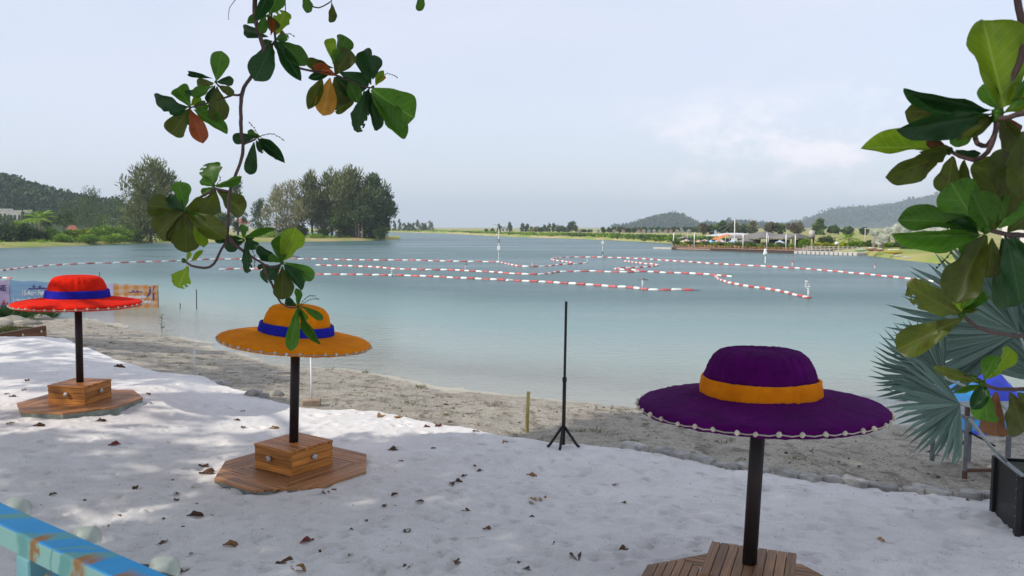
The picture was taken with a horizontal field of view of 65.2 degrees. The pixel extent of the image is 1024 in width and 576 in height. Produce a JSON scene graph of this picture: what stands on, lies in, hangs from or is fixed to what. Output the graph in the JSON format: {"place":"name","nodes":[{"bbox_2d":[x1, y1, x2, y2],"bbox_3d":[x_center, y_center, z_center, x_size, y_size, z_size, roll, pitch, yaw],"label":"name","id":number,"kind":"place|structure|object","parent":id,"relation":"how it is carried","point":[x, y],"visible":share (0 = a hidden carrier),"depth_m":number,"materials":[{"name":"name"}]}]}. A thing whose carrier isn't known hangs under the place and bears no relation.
{"place":"outdoors","nodes":[
{"label":"outdoors","id":0,"kind":"place"},
{"bbox_2d":[0,182,145,232],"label":"hill","id":1,"kind":"structure","parent":0,"point":[57,227],"depth_m":349.33,"materials":[{"name":"green plant"}]},
{"bbox_2d":[0,172,146,229],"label":"hill forest","id":2,"kind":"object","parent":1,"relation":"on","point":[19,190],"visible":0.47,"depth_m":376.20,"materials":[{"name":"green plant"}]},
{"bbox_2d":[0,232,399,247],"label":"bank","id":3,"kind":"structure","parent":0,"point":[17,244],"depth_m":160.00,"materials":[{"name":"green plant"}]},
{"bbox_2d":[0,222,20,241],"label":"bush","id":4,"kind":"object","parent":3,"relation":"on","point":[8,232],"visible":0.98,"depth_m":138.66,"materials":[{"name":"green plant"}]},
{"bbox_2d":[15,222,34,240],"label":"bush","id":5,"kind":"object","parent":3,"relation":"on","point":[25,233],"visible":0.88,"depth_m":141.91,"materials":[{"name":"green plant"}]},
{"bbox_2d":[14,212,42,228],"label":"coconut palm","id":6,"kind":"object","parent":3,"relation":"on","point":[25,217],"visible":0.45,"depth_m":183.71,"materials":[{"name":"green plant"}]},
{"bbox_2d":[17,210,58,229],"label":"coconut palm","id":7,"kind":"object","parent":3,"relation":"on","point":[42,215],"visible":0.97,"depth_m":147.24,"materials":[{"name":"green plant"}]},
{"bbox_2d":[31,227,50,240],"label":"bush","id":8,"kind":"object","parent":3,"relation":"on","point":[39,234],"visible":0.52,"depth_m":144.91,"materials":[{"name":"green plant"}]},
{"bbox_2d":[38,211,56,228],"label":"broadleaf tree","id":9,"kind":"object","parent":3,"relation":"on","point":[45,223],"visible":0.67,"depth_m":193.63,"materials":[{"name":"green plant"}]},
{"bbox_2d":[44,226,62,240],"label":"bush","id":10,"kind":"object","parent":3,"relation":"on","point":[52,232],"visible":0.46,"depth_m":148.83,"materials":[{"name":"green plant"}]},
{"bbox_2d":[51,208,75,230],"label":"broadleaf tree","id":11,"kind":"object","parent":3,"relation":"on","point":[63,220],"visible":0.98,"depth_m":189.03,"materials":[{"name":"green plant"}]},
{"bbox_2d":[51,233,76,241],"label":"bush","id":12,"kind":"object","parent":3,"relation":"on","point":[60,237],"visible":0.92,"depth_m":143.73,"materials":[{"name":"green plant"}]},
{"bbox_2d":[56,200,84,231],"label":"casuarina tree","id":13,"kind":"object","parent":3,"relation":"on","point":[67,207],"visible":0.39,"depth_m":223.87,"materials":[{"name":"green plant"}]},
{"bbox_2d":[73,233,101,243],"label":"bush","id":14,"kind":"object","parent":3,"relation":"on","point":[88,238],"visible":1,"depth_m":146.80,"materials":[{"name":"green plant"}]},
{"bbox_2d":[68,185,107,229],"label":"casuarina tree","id":15,"kind":"object","parent":3,"relation":"on","point":[86,206],"visible":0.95,"depth_m":213.50,"materials":[{"name":"green plant"}]},
{"bbox_2d":[86,226,107,240],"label":"bush","id":16,"kind":"object","parent":3,"relation":"on","point":[99,231],"visible":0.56,"depth_m":154.66,"materials":[{"name":"green plant"}]},
{"bbox_2d":[91,214,115,227],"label":"broadleaf tree","id":17,"kind":"object","parent":3,"relation":"on","point":[103,221],"visible":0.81,"depth_m":203.96,"materials":[{"name":"green plant"}]},
{"bbox_2d":[100,233,128,243],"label":"bush","id":18,"kind":"object","parent":3,"relation":"on","point":[113,237],"visible":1,"depth_m":151.25,"materials":[{"name":"green plant"}]},
{"bbox_2d":[99,194,129,229],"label":"casuarina tree","id":19,"kind":"object","parent":3,"relation":"on","point":[110,212],"visible":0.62,"depth_m":233.69,"materials":[{"name":"green plant"}]},
{"bbox_2d":[112,224,135,241],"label":"bush","id":20,"kind":"object","parent":3,"relation":"on","point":[125,232],"visible":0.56,"depth_m":159.86,"materials":[{"name":"green plant"}]},
{"bbox_2d":[114,152,180,242],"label":"casuarina tree","id":21,"kind":"object","parent":3,"relation":"on","point":[157,178],"visible":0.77,"depth_m":160.80,"materials":[{"name":"green plant"}]},
{"bbox_2d":[214,211,232,225],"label":"broadleaf tree","id":22,"kind":"object","parent":3,"relation":"on","point":[221,216],"visible":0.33,"depth_m":222.43,"materials":[{"name":"green plant"}]},
{"bbox_2d":[230,174,248,234],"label":"casuarina tree","id":23,"kind":"object","parent":3,"relation":"on","point":[235,224],"visible":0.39,"depth_m":228.39,"materials":[{"name":"green plant"}]},
{"bbox_2d":[248,197,271,228],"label":"casuarina tree","id":24,"kind":"object","parent":3,"relation":"on","point":[257,211],"visible":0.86,"depth_m":237.86,"materials":[{"name":"green plant"}]},
{"bbox_2d":[259,182,287,234],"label":"casuarina tree","id":25,"kind":"object","parent":3,"relation":"on","point":[264,216],"visible":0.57,"depth_m":196.71,"materials":[{"name":"green plant"}]},
{"bbox_2d":[265,179,316,230],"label":"casuarina tree","id":26,"kind":"object","parent":3,"relation":"on","point":[295,214],"visible":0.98,"depth_m":194.16,"materials":[{"name":"green plant"}]},
{"bbox_2d":[297,168,329,232],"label":"casuarina tree","id":27,"kind":"object","parent":3,"relation":"on","point":[309,182],"visible":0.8,"depth_m":198.12,"materials":[{"name":"green plant"}]},
{"bbox_2d":[307,166,351,236],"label":"casuarina tree","id":28,"kind":"object","parent":3,"relation":"on","point":[326,176],"visible":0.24,"depth_m":200.99,"materials":[{"name":"green plant"}]},
{"bbox_2d":[327,208,350,236],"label":"broadleaf tree","id":29,"kind":"object","parent":3,"relation":"on","point":[336,220],"visible":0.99,"depth_m":197.20,"materials":[{"name":"green plant"}]},
{"bbox_2d":[335,224,352,237],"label":"bush","id":30,"kind":"object","parent":3,"relation":"on","point":[347,231],"visible":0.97,"depth_m":198.44,"materials":[{"name":"green plant"}]},
{"bbox_2d":[317,164,382,236],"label":"casuarina tree","id":31,"kind":"object","parent":3,"relation":"on","point":[340,191],"visible":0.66,"depth_m":198.69,"materials":[{"name":"green plant"}]},
{"bbox_2d":[342,196,378,237],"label":"broadleaf tree","id":32,"kind":"object","parent":3,"relation":"on","point":[362,213],"visible":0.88,"depth_m":197.09,"materials":[{"name":"green plant"}]},
{"bbox_2d":[354,171,398,237],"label":"casuarina tree","id":33,"kind":"object","parent":3,"relation":"on","point":[376,186],"visible":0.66,"depth_m":201.48,"materials":[{"name":"green plant"}]},
{"bbox_2d":[372,225,387,240],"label":"bush","id":34,"kind":"object","parent":3,"relation":"on","point":[379,232],"visible":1,"depth_m":197.88,"materials":[{"name":"green plant"}]},
{"bbox_2d":[229,228,787,246],"bbox_3d":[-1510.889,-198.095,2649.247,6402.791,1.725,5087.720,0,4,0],"label":"bank","id":35,"kind":"structure","parent":0,"point":[557,236],"depth_m":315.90,"materials":[{"name":"green plant"}]},
{"bbox_2d":[448,231,715,241],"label":"bank shrubs","id":36,"kind":"object","parent":35,"relation":"on","point":[641,236],"visible":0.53,"depth_m":187.00,"materials":[{"name":"green plant"}]},
{"bbox_2d":[716,219,728,233],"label":"tree","id":37,"kind":"object","parent":35,"relation":"on","point":[722,225],"visible":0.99,"depth_m":253.49,"materials":[{"name":"green plant"}]},
{"bbox_2d":[727,221,742,232],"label":"tree","id":38,"kind":"object","parent":35,"relation":"on","point":[731,229],"visible":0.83,"depth_m":253.30,"materials":[{"name":"green plant"}]},
{"bbox_2d":[747,220,758,233],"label":"tree","id":39,"kind":"object","parent":35,"relation":"on","point":[752,226],"visible":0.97,"depth_m":253.51,"materials":[{"name":"green plant"}]},
{"bbox_2d":[763,221,777,232],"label":"tree","id":40,"kind":"object","parent":35,"relation":"on","point":[770,226],"visible":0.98,"depth_m":253.46,"materials":[{"name":"green plant"}]},
{"bbox_2d":[0,336,1023,575],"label":"sand","id":41,"kind":"structure","parent":0,"point":[179,429],"depth_m":8.12,"materials":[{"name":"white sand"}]},
{"bbox_2d":[7,275,143,419],"bbox_3d":[-6.276,0.809,11.615,1.744,2.000,1.744,1,4,9],"label":"hat-shaped parasol","id":42,"kind":"object","parent":41,"relation":"on","point":[79,395],"visible":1,"depth_m":11.34,"materials":[{"name":"fabric"}]},
{"bbox_2d":[0,503,166,575],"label":"blue railing","id":43,"kind":"object","parent":41,"relation":"on","point":[39,547],"visible":1,"depth_m":1.40,"materials":[{"name":"paint"}]},
{"bbox_3d":[-0.803,0.474,1.494,0.735,0.039,0.522,0,4,0],"label":"festoon cable","id":44,"kind":"object","parent":43,"relation":"attached to","visible":0},
{"bbox_2d":[4,497,31,514],"bbox_3d":[-1.039,0.460,1.657,0.075,0.052,0.054,0,4,6],"label":"festoon bulb","id":45,"kind":"object","parent":44,"relation":"hanging from","point":[21,504],"visible":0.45,"depth_m":1.65,"materials":[{"name":"white glass"}]},
{"bbox_2d":[72,525,101,545],"bbox_3d":[-0.812,0.472,1.501,0.075,0.053,0.050,0,4,6],"label":"festoon bulb","id":46,"kind":"object","parent":44,"relation":"hanging from","point":[92,534],"visible":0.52,"depth_m":1.49,"materials":[{"name":"white glass"}]},
{"bbox_2d":[142,556,180,575],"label":"festoon bulb","id":47,"kind":"object","parent":44,"relation":"hanging from","point":[170,565],"visible":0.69,"depth_m":1.35,"materials":[{"name":"white glass"}]},
{"bbox_2d":[244,389,262,395],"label":"rubble stone","id":48,"kind":"object","parent":41,"relation":"on","point":[251,392],"visible":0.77,"depth_m":13.26,"materials":[{"name":"grey stone"}]},
{"bbox_2d":[147,0,424,350],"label":"sea almond tree","id":49,"kind":"object","parent":41,"relation":"on","point":[179,225],"visible":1,"depth_m":3.43,"materials":[{"name":"green plant"}]},
{"bbox_2d":[214,303,371,494],"bbox_3d":[-2.479,1.209,9.212,1.731,2.066,1.731,3,5,35],"label":"hat-shaped parasol","id":50,"kind":"object","parent":41,"relation":"on","point":[294,460],"visible":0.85,"depth_m":8.94,"materials":[{"name":"fabric"}]},
{"bbox_2d":[302,398,320,405],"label":"block","id":51,"kind":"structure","parent":41,"relation":"on","point":[311,401],"depth_m":12.82,"materials":[{"name":"beige wood"}]},
{"bbox_2d":[547,301,579,449],"bbox_3d":[0.654,1.103,10.093,0.384,1.861,0.216,-2,5,-25],"label":"pole stand","id":52,"kind":"object","parent":41,"relation":"on","point":[563,429],"visible":1,"depth_m":10.16,"materials":[{"name":"black paint"}]},
{"bbox_2d":[620,441,648,451],"bbox_3d":[1.557,2.056,10.175,0.180,0.159,0.342,-4,8,-44],"label":"edging stone","id":53,"kind":"object","parent":41,"relation":"on","point":[637,446],"visible":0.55,"depth_m":10.12,"materials":[{"name":"grey stone"}]},
{"bbox_2d":[652,446,672,455],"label":"edging stone","id":54,"kind":"object","parent":41,"relation":"on","point":[664,450],"visible":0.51,"depth_m":9.90,"materials":[{"name":"grey stone"}]},
{"bbox_2d":[668,450,692,459],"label":"edging stone","id":55,"kind":"object","parent":41,"relation":"on","point":[683,455],"visible":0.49,"depth_m":9.76,"materials":[{"name":"grey stone"}]},
{"bbox_2d":[690,453,715,464],"bbox_3d":[2.300,2.099,9.618,0.177,0.159,0.275,-3,8,-35],"label":"edging stone","id":56,"kind":"object","parent":41,"relation":"on","point":[704,459],"visible":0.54,"depth_m":9.57,"materials":[{"name":"grey stone"}]},
{"bbox_2d":[710,461,739,469],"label":"edging stone","id":57,"kind":"object","parent":41,"relation":"on","point":[726,465],"visible":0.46,"depth_m":9.36,"materials":[{"name":"grey stone"}]},
{"bbox_2d":[735,461,770,473],"bbox_3d":[2.786,2.143,9.304,0.173,0.161,0.425,-4,6,-44],"label":"edging stone","id":58,"kind":"object","parent":41,"relation":"on","point":[743,465],"visible":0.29,"depth_m":9.27,"materials":[{"name":"grey stone"}]},
{"bbox_2d":[635,345,895,575],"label":"hat-shaped parasol","id":59,"kind":"object","parent":41,"relation":"on","point":[758,395],"visible":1,"depth_m":5.46,"materials":[{"name":"fabric"}]},
{"bbox_2d":[774,466,800,478],"bbox_3d":[3.118,2.145,9.079,0.257,0.158,0.175,8,8,38],"label":"edging stone","id":60,"kind":"object","parent":41,"relation":"on","point":[784,472],"visible":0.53,"depth_m":9.04,"materials":[{"name":"grey stone"}]},
{"bbox_2d":[797,472,822,482],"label":"edging stone","id":61,"kind":"object","parent":41,"relation":"on","point":[813,478],"visible":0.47,"depth_m":8.91,"materials":[{"name":"grey stone"}]},
{"bbox_2d":[823,474,842,483],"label":"edging stone","id":62,"kind":"object","parent":41,"relation":"on","point":[830,478],"visible":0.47,"depth_m":8.84,"materials":[{"name":"grey stone"}]},
{"bbox_2d":[841,474,870,488],"bbox_3d":[3.758,2.168,8.769,0.180,0.166,0.280,-4,10,-40],"label":"edging stone","id":63,"kind":"object","parent":41,"relation":"on","point":[851,480],"visible":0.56,"depth_m":8.72,"materials":[{"name":"grey stone"}]},
{"bbox_2d":[868,480,897,491],"bbox_3d":[3.978,2.201,8.684,0.384,0.165,0.178,2,5,39],"label":"edging stone","id":64,"kind":"object","parent":41,"relation":"on","point":[885,487],"visible":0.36,"depth_m":8.60,"materials":[{"name":"grey stone"}]},
{"bbox_2d":[902,485,924,494],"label":"edging stone","id":65,"kind":"object","parent":41,"relation":"on","point":[916,489],"visible":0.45,"depth_m":8.49,"materials":[{"name":"grey stone"}]},
{"bbox_2d":[911,483,953,495],"bbox_3d":[4.473,2.201,8.523,0.181,0.163,0.409,-4,6,-45],"label":"edging stone","id":66,"kind":"object","parent":41,"relation":"on","point":[929,489],"visible":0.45,"depth_m":8.46,"materials":[{"name":"grey stone"}]},
{"bbox_2d":[861,0,1023,436],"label":"sea almond tree","id":67,"kind":"object","parent":41,"relation":"on","point":[988,198],"visible":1,"depth_m":2.06,"materials":[{"name":"green plant"}]},
{"bbox_2d":[958,488,984,500],"bbox_3d":[4.806,2.192,8.359,0.236,0.162,0.178,-2,2,40],"label":"edging stone","id":68,"kind":"object","parent":41,"relation":"on","point":[973,494],"visible":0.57,"depth_m":8.31,"materials":[{"name":"grey stone"}]},
{"bbox_2d":[989,454,1023,536],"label":"planter box","id":69,"kind":"object","parent":41,"relation":"on","point":[1006,505],"visible":0.88,"depth_m":7.58,"materials":[{"name":"black paint"}]},
{"bbox_2d":[869,240,1023,466],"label":"fan palm","id":70,"kind":"object","parent":69,"relation":"in","point":[965,346],"visible":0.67,"depth_m":7.49,"materials":[{"name":"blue plant"}]},
{"bbox_2d":[0,232,1023,411],"bbox_3d":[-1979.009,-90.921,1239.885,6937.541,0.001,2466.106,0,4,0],"label":"lake water","id":71,"kind":"structure","parent":0,"point":[831,329],"depth_m":35.16,"materials":[{"name":"teal liquid"}]},
{"bbox_2d":[0,258,586,270],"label":"float line","id":72,"kind":"object","parent":71,"relation":"on","point":[296,258],"visible":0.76,"depth_m":75.61,"materials":[{"name":"plastic"}]},
{"bbox_2d":[219,268,693,290],"bbox_3d":[-6.227,-0.696,52.378,38.462,0.196,2.678,3,5,33],"label":"float line","id":73,"kind":"object","parent":71,"relation":"on","point":[677,289],"visible":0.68,"depth_m":49.55,"materials":[{"name":"plastic"}]},
{"bbox_2d":[316,264,731,276],"bbox_3d":[-1.576,-1.295,60.274,35.572,0.195,6.464,2,5,21],"label":"float line","id":74,"kind":"object","parent":71,"relation":"on","point":[531,273],"visible":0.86,"depth_m":59.05,"materials":[{"name":"plastic"}]},
{"bbox_2d":[614,260,658,270],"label":"float line","id":75,"kind":"object","parent":71,"relation":"on","point":[619,268],"visible":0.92,"depth_m":65.70,"materials":[{"name":"plastic"}]},
{"bbox_2d":[551,256,933,281],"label":"float line","id":76,"kind":"object","parent":71,"relation":"on","point":[745,265],"visible":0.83,"depth_m":68.22,"materials":[{"name":"plastic"}]},
{"bbox_2d":[653,246,836,252],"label":"pontoon","id":77,"kind":"object","parent":71,"relation":"on","point":[703,248],"visible":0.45,"depth_m":109.05,"materials":[{"name":"grey concrete"}]},
{"bbox_2d":[729,231,792,243],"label":"hut","id":78,"kind":"object","parent":77,"relation":"on","point":[758,236],"visible":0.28,"depth_m":117.03,"materials":[{"name":"grey plant"}]},
{"bbox_2d":[770,234,812,245],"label":"hut","id":79,"kind":"object","parent":77,"relation":"on","point":[790,236],"visible":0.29,"depth_m":114.37,"materials":[{"name":"grey plant"}]},
{"bbox_2d":[714,275,806,296],"bbox_3d":[13.316,-0.189,45.707,1.059,0.193,16.638,0,4,-1],"label":"float line","id":80,"kind":"object","parent":71,"relation":"on","point":[772,289],"visible":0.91,"depth_m":42.95,"materials":[{"name":"plastic"}]},
{"bbox_2d":[794,246,867,255],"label":"gangway","id":81,"kind":"object","parent":71,"relation":"on","point":[829,252],"visible":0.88,"depth_m":96.89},
{"bbox_3d":[-21.061,0.781,30.784,0.042,2.378,0.042,-1,5,-19],"label":"banner post","id":82,"kind":"object","parent":71,"relation":"in","visible":0},
{"bbox_2d":[0,280,9,306],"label":"banner","id":83,"kind":"object","parent":82,"relation":"attached to","point":[4,293],"visible":0.84,"depth_m":31.14,"materials":[{"name":"fabric"}]},
{"bbox_3d":[-19.605,0.790,31.283,0.042,2.284,0.042,-1,5,-19],"label":"banner post","id":84,"kind":"object","parent":71,"relation":"in","visible":0},
{"bbox_2d":[9,280,48,302],"bbox_3d":[-18.371,0.290,31.616,2.563,1.278,0.030,-1,5,-19],"label":"banner","id":85,"kind":"object","parent":84,"relation":"attached to","point":[22,290],"visible":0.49,"depth_m":31.37,"materials":[{"name":"blue fabric"}]},
{"bbox_3d":[-16.133,0.812,32.472,0.042,2.060,0.042,-1,5,-19],"label":"banner post","id":86,"kind":"object","parent":71,"relation":"in","visible":0},
{"bbox_2d":[114,284,157,307],"bbox_3d":[-15.343,0.322,32.654,1.623,1.050,0.030,-1,5,-19],"label":"banner","id":87,"kind":"object","parent":86,"relation":"attached to","point":[147,295],"visible":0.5,"depth_m":32.72,"materials":[{"name":"orange fabric"}]},
{"bbox_2d":[0,0,1023,227],"label":"sky","id":88,"kind":"structure","parent":0,"point":[591,113],"materials":[{"name":"white"}]},
{"bbox_2d":[14,312,1023,496],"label":"shore ground","id":89,"kind":"structure","parent":0,"point":[146,335],"depth_m":13.67,"materials":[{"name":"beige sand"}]},
{"bbox_2d":[0,315,25,321],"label":"bank rock","id":90,"kind":"object","parent":89,"relation":"on","point":[12,318],"visible":0.4,"depth_m":26.75,"materials":[{"name":"grey stone"}]},
{"bbox_2d":[0,324,46,336],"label":"timber planter","id":91,"kind":"object","parent":89,"relation":"on","point":[14,331],"visible":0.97,"depth_m":20.46,"materials":[{"name":"brown wood"}]},
{"bbox_2d":[14,318,43,325],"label":"bank rock","id":92,"kind":"object","parent":89,"relation":"on","point":[27,321],"visible":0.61,"depth_m":25.46,"materials":[{"name":"grey stone"}]},
{"bbox_2d":[0,303,60,318],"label":"bank grass","id":93,"kind":"structure","parent":89,"relation":"on","point":[5,311],"depth_m":27.97,"materials":[{"name":"green plant"}]},
{"bbox_2d":[525,391,529,431],"bbox_3d":[0.221,1.803,11.329,0.077,0.682,0.053,0,4,0],"label":"short post","id":94,"kind":"object","parent":89,"relation":"on","point":[527,412],"visible":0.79,"depth_m":11.30,"materials":[{"name":"yellow wood"}]},
{"bbox_2d":[92,336,1011,487],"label":"shore pebbles","id":95,"kind":"object","parent":89,"relation":"on","point":[938,454],"visible":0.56,"depth_m":11.76,"materials":[{"name":"stone"}]},
{"bbox_2d":[930,401,1011,478],"bbox_3d":[5.734,1.760,9.627,0.994,0.873,0.820,0,4,0],"label":"steel stand","id":96,"kind":"object","parent":89,"relation":"on","point":[966,414],"visible":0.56,"depth_m":9.32,"materials":[{"name":"grey metal"}]},
{"bbox_2d":[941,374,1023,434],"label":"covered boat","id":97,"kind":"object","parent":96,"relation":"on","point":[1000,380],"visible":0.14,"depth_m":12.91,"materials":[{"name":"fabric"}]},
{"bbox_2d":[647,225,762,228],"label":"hill","id":98,"kind":"structure","parent":0,"point":[655,226],"depth_m":1375.08,"materials":[{"name":"plant"}]},
{"bbox_2d":[611,210,788,228],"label":"hill forest","id":99,"kind":"object","parent":98,"relation":"on","point":[669,219],"visible":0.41,"depth_m":1397.29,"materials":[{"name":"green plant"}]},
{"bbox_2d":[805,199,941,227],"bbox_3d":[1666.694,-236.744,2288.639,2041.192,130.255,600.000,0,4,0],"label":"hill","id":100,"kind":"structure","parent":0,"point":[870,225],"depth_m":2017.27,"materials":[{"name":"green plant"}]},
{"bbox_2d":[779,191,939,226],"bbox_3d":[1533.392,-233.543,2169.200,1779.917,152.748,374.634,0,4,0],"label":"hill forest","id":101,"kind":"object","parent":100,"relation":"on","point":[881,211],"visible":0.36,"depth_m":2108.09,"materials":[{"name":"green plant"}]},
{"bbox_2d":[787,228,1001,264],"bbox_3d":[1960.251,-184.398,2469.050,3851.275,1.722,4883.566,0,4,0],"label":"grassy beach","id":102,"kind":"structure","parent":0,"point":[921,256],"depth_m":95.13,"materials":[{"name":"green plant"}]},
{"bbox_2d":[785,221,805,233],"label":"tree","id":103,"kind":"object","parent":102,"relation":"on","point":[797,228],"visible":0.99,"depth_m":253.45,"materials":[{"name":"green plant"}]},
{"bbox_2d":[811,217,826,234],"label":"tree","id":104,"kind":"object","parent":102,"relation":"on","point":[818,227],"visible":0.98,"depth_m":253.48,"materials":[{"name":"green plant"}]},
{"bbox_2d":[815,235,835,243],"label":"bush","id":105,"kind":"object","parent":102,"relation":"on","point":[829,239],"visible":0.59,"depth_m":111.20,"materials":[{"name":"green plant"}]},
{"bbox_2d":[846,240,865,248],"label":"bush","id":106,"kind":"object","parent":102,"relation":"on","point":[854,244],"visible":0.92,"depth_m":103.50,"materials":[{"name":"green plant"}]},
{"bbox_2d":[868,229,882,248],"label":"silver fan palm","id":107,"kind":"object","parent":102,"relation":"on","point":[875,234],"visible":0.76,"depth_m":97.67,"materials":[{"name":"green plant"}]},
{"bbox_2d":[875,233,889,248],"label":"silver fan palm","id":108,"kind":"object","parent":102,"relation":"on","point":[881,243],"visible":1,"depth_m":95.58,"materials":[{"name":"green plant"}]},
{"bbox_2d":[881,226,894,242],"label":"silver fan palm","id":109,"kind":"object","parent":102,"relation":"on","point":[888,231],"visible":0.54,"depth_m":100.51,"materials":[{"name":"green plant"}]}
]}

